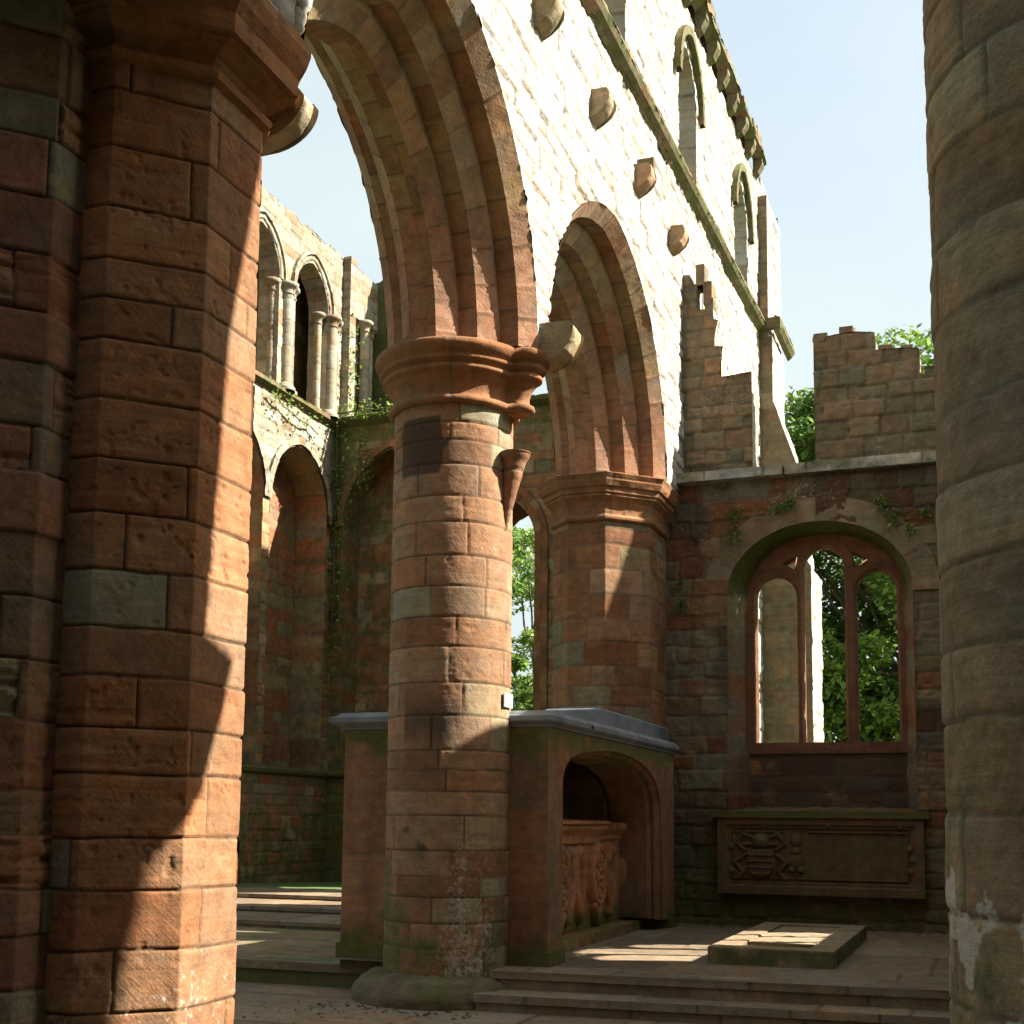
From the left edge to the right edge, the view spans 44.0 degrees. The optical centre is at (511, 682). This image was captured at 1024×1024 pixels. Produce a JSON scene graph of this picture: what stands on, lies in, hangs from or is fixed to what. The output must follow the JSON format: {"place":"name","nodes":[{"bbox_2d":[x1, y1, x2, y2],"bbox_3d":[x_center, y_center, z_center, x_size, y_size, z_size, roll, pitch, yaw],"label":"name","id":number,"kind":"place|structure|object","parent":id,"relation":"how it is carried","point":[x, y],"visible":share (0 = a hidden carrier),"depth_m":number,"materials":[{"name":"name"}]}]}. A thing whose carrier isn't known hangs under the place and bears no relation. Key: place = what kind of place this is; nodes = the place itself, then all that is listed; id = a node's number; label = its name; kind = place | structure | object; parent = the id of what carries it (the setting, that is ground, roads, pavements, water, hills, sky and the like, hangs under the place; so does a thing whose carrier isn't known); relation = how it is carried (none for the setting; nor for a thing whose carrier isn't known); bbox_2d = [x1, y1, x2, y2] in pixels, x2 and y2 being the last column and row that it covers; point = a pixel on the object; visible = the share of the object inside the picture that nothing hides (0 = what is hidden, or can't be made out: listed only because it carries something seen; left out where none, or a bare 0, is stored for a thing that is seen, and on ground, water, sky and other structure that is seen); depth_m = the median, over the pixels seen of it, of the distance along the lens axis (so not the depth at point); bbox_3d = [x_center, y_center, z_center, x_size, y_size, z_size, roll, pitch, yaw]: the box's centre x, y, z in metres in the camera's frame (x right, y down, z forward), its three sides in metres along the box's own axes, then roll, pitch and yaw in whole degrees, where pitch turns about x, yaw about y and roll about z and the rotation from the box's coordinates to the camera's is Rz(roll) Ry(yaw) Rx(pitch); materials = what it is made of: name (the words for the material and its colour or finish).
{"place":"outdoors","nodes":[
{"label":"outdoors","id":0,"kind":"place"},
{"bbox_2d":[236,882,341,889],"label":"choir lawn","id":1,"kind":"structure","parent":0,"point":[317,885],"depth_m":22.65,"materials":[{"name":"green plant"}]},
{"bbox_2d":[238,185,377,882],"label":"choir wall","id":2,"kind":"structure","parent":1,"relation":"on","point":[314,290],"depth_m":26.48,"materials":[{"name":"stone"}]},
{"bbox_2d":[268,378,328,444],"bbox_3d":[-4.466,-5.395,25.626,0.838,1.104,2.135,-2,-7,21],"label":"ivy","id":3,"kind":"object","parent":2,"relation":"attached to","point":[275,396],"visible":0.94,"depth_m":25.43,"materials":[{"name":"green plant"}]},
{"bbox_2d":[324,415,355,669],"bbox_3d":[-3.808,-3.048,27.089,1.039,5.590,0.585,-2,-7,21],"label":"ivy","id":4,"kind":"object","parent":2,"relation":"attached to","point":[335,468],"visible":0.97,"depth_m":27.09,"materials":[{"name":"green plant"}]},
{"bbox_2d":[338,310,363,413],"bbox_3d":[-3.583,-6.942,27.894,0.804,2.721,0.444,-2,-7,21],"label":"ivy","id":5,"kind":"object","parent":2,"relation":"attached to","point":[353,352],"visible":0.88,"depth_m":27.84,"materials":[{"name":"green plant"}]},
{"bbox_2d":[306,280,555,881],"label":"choir end wall","id":6,"kind":"structure","parent":1,"relation":"on","point":[359,671],"depth_m":27.20,"materials":[{"name":"stone"}]},
{"bbox_2d":[346,428,373,494],"bbox_3d":[-3.267,-4.721,26.999,0.708,1.456,0.376,-2,-7,21],"label":"ivy","id":7,"kind":"object","parent":6,"relation":"attached to","point":[361,462],"visible":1,"depth_m":27.00,"materials":[{"name":"green plant"}]},
{"bbox_2d":[337,394,392,424],"bbox_3d":[-3.099,-5.847,27.094,1.831,0.762,0.357,-2,-7,21],"label":"ivy","id":8,"kind":"object","parent":6,"relation":"attached to","point":[362,410],"visible":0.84,"depth_m":27.12,"materials":[{"name":"green plant"}]},
{"bbox_2d":[512,485,548,709],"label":"lancet window","id":9,"kind":"structure","parent":6,"relation":"in","point":[540,664],"depth_m":25.41,"materials":[{"name":"red stone"}]},
{"bbox_2d":[233,981,697,1023],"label":"floor","id":10,"kind":"structure","parent":0,"point":[249,997],"depth_m":10.46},
{"bbox_2d":[0,0,91,1023],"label":"crossing pier","id":11,"kind":"structure","parent":10,"relation":"on","point":[45,77],"depth_m":6.57,"materials":[{"name":"red stone"}]},
{"bbox_2d":[44,0,310,1023],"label":"octagonal pillar","id":12,"kind":"structure","parent":10,"relation":"on","point":[188,100],"depth_m":6.86,"materials":[{"name":"red stone"}]},
{"bbox_2d":[235,927,368,987],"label":"choir platform","id":13,"kind":"structure","parent":10,"relation":"on","point":[281,956],"depth_m":12.47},
{"bbox_2d":[236,887,341,930],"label":"choir steps","id":14,"kind":"structure","parent":13,"relation":"on","point":[303,909],"depth_m":17.40,"materials":[{"name":"beige stone"}]},
{"bbox_2d":[351,336,549,1010],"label":"round column","id":15,"kind":"structure","parent":10,"relation":"on","point":[461,407],"depth_m":11.35,"materials":[{"name":"red stone"}]},
{"bbox_2d":[503,692,512,708],"bbox_3d":[-0.035,0.164,11.555,0.016,0.130,0.200,-2,-7,21],"label":"notice plate","id":16,"kind":"object","parent":15,"relation":"attached to","point":[508,701],"visible":1,"depth_m":11.54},
{"bbox_2d":[242,923,945,1023],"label":"leaf litter","id":17,"kind":"object","parent":10,"relation":"on","point":[358,1006],"visible":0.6,"depth_m":10.59,"materials":[{"name":"brown plant"}]},
{"bbox_2d":[473,965,951,1023],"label":"chapel steps","id":18,"kind":"structure","parent":10,"relation":"on","point":[662,996],"depth_m":10.35,"materials":[{"name":"stone"}]},
{"bbox_2d":[923,0,1023,1023],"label":"foreground column","id":19,"kind":"structure","parent":10,"relation":"on","point":[974,70],"depth_m":3.97,"materials":[{"name":"stone"}]},
{"bbox_2d":[261,0,933,741],"label":"sky","id":20,"kind":"structure","parent":0,"point":[834,91],"materials":[{"name":"blue"}]},
{"bbox_2d":[324,923,949,990],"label":"chapel floor","id":21,"kind":"structure","parent":0,"point":[681,949],"depth_m":12.23,"materials":[{"name":"stone"}]},
{"bbox_2d":[330,708,678,968],"bbox_3d":[0.251,1.639,14.280,2.260,2.630,5.500,-2,-7,21],"label":"canopy tomb","id":22,"kind":"object","parent":21,"relation":"on","point":[628,761],"visible":0.63,"depth_m":12.07,"materials":[{"name":"stone"}]},
{"bbox_2d":[562,819,643,951],"bbox_3d":[0.642,2.200,14.192,0.868,1.343,4.211,-2,-7,21],"label":"tomb chest","id":23,"kind":"object","parent":21,"relation":"on","point":[594,870],"visible":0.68,"depth_m":14.14,"materials":[{"name":"stone"}]},
{"bbox_2d":[536,471,680,927],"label":"half octagon pier","id":24,"kind":"structure","parent":21,"relation":"on","point":[609,529],"depth_m":15.93,"materials":[{"name":"red stone"}]},
{"bbox_2d":[708,922,866,969],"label":"grave slab","id":25,"kind":"structure","parent":21,"relation":"on","point":[803,945],"depth_m":12.08,"materials":[{"name":"grey stone"}]},
{"label":"ground","id":26,"kind":"structure","parent":0,"visible":0},
{"bbox_2d":[510,628,533,710],"bbox_3d":[0.226,2.172,38.503,6.032,7.840,6.311,-5,-8,40],"label":"leafy shrub","id":27,"kind":"object","parent":26,"relation":"on","point":[522,694],"visible":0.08,"depth_m":38.61,"materials":[{"name":"green plant"}]},
{"bbox_2d":[511,525,534,707],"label":"broadleaf tree","id":28,"kind":"object","parent":26,"relation":"on","point":[522,586],"visible":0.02,"depth_m":45.30,"materials":[{"name":"green plant"}]},
{"bbox_2d":[260,0,823,742],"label":"arcade wall","id":29,"kind":"structure","parent":26,"relation":"on","point":[570,188],"depth_m":14.15,"materials":[{"name":"stone"}]},
{"bbox_2d":[477,0,624,68],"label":"lancet window","id":30,"kind":"structure","parent":29,"relation":"in","point":[616,7],"depth_m":15.05,"materials":[{"name":"stone"}]},
{"bbox_2d":[605,24,705,205],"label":"lancet window","id":31,"kind":"structure","parent":29,"relation":"in","point":[686,95],"depth_m":18.71,"materials":[{"name":"stone"}]},
{"bbox_2d":[731,163,754,282],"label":"lancet window","id":32,"kind":"structure","parent":29,"relation":"in","point":[740,240],"depth_m":22.61,"materials":[{"name":"stone"}]},
{"bbox_2d":[665,264,949,932],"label":"chapel wall","id":33,"kind":"structure","parent":26,"relation":"on","point":[872,401],"depth_m":16.48,"materials":[{"name":"stone"}]},
{"bbox_2d":[676,577,684,587],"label":"wall plant","id":34,"kind":"object","parent":33,"relation":"attached to","point":[680,584],"depth_m":16.77,"materials":[{"name":"green plant"}]},
{"bbox_2d":[673,598,690,614],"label":"wall plant","id":35,"kind":"object","parent":33,"relation":"attached to","point":[681,606],"depth_m":16.74,"materials":[{"name":"green plant"}]},
{"bbox_2d":[724,504,744,528],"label":"wall plant","id":36,"kind":"object","parent":33,"relation":"attached to","point":[732,515],"depth_m":16.59,"materials":[{"name":"green plant"}]},
{"bbox_2d":[722,524,748,548],"bbox_3d":[2.909,-1.913,16.526,0.361,0.353,0.193,-2,-7,21],"label":"wall plant","id":37,"kind":"object","parent":33,"relation":"attached to","point":[734,536],"depth_m":16.57,"materials":[{"name":"green plant"}]},
{"bbox_2d":[766,500,788,519],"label":"wall plant","id":38,"kind":"object","parent":33,"relation":"attached to","point":[778,506],"depth_m":16.40,"materials":[{"name":"green plant"}]},
{"bbox_2d":[783,495,797,511],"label":"wall plant","id":39,"kind":"object","parent":33,"relation":"attached to","point":[790,501],"depth_m":16.36,"materials":[{"name":"green plant"}]},
{"bbox_2d":[710,810,929,898],"bbox_3d":[3.807,2.121,15.742,2.666,1.050,0.215,-2,-7,21],"label":"wall memorial","id":40,"kind":"object","parent":33,"relation":"attached to","point":[877,854],"depth_m":15.70,"materials":[{"name":"stone"}]},
{"bbox_2d":[871,491,891,513],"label":"wall plant","id":41,"kind":"object","parent":33,"relation":"attached to","point":[880,507],"depth_m":15.94,"materials":[{"name":"green plant"}]},
{"bbox_2d":[879,443,908,455],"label":"grass tuft","id":42,"kind":"object","parent":33,"relation":"on","point":[891,450],"visible":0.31,"depth_m":16.15,"materials":[{"name":"green plant"}]},
{"bbox_2d":[883,507,908,529],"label":"wall plant","id":43,"kind":"object","parent":33,"relation":"attached to","point":[895,516],"depth_m":15.88,"materials":[{"name":"green plant"}]},
{"bbox_2d":[903,523,916,536],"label":"wall plant","id":44,"kind":"object","parent":33,"relation":"attached to","point":[909,528],"depth_m":15.79,"materials":[{"name":"green plant"}]},
{"bbox_2d":[918,506,931,518],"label":"wall plant","id":45,"kind":"object","parent":33,"relation":"attached to","point":[925,512],"depth_m":15.76,"materials":[{"name":"green plant"}]},
{"bbox_2d":[811,552,898,741],"bbox_3d":[8.445,-0.620,36.856,8.782,12.916,8.710,-2,-7,21],"label":"broadleaf tree","id":46,"kind":"object","parent":26,"relation":"on","point":[861,604],"depth_m":33.62,"materials":[{"name":"green plant"}]},
{"bbox_2d":[813,660,899,741],"bbox_3d":[7.903,2.250,28.490,5.800,5.712,5.322,-2,-7,21],"label":"leafy shrub","id":47,"kind":"object","parent":26,"relation":"on","point":[888,711],"visible":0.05,"depth_m":27.32,"materials":[{"name":"green plant"}]},
{"bbox_2d":[782,323,933,741],"bbox_3d":[10.182,-1.750,31.195,11.302,13.942,11.413,-2,-7,21],"label":"broadleaf tree","id":48,"kind":"object","parent":26,"relation":"on","point":[880,641],"visible":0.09,"depth_m":30.23,"materials":[{"name":"green plant"}]}
]}

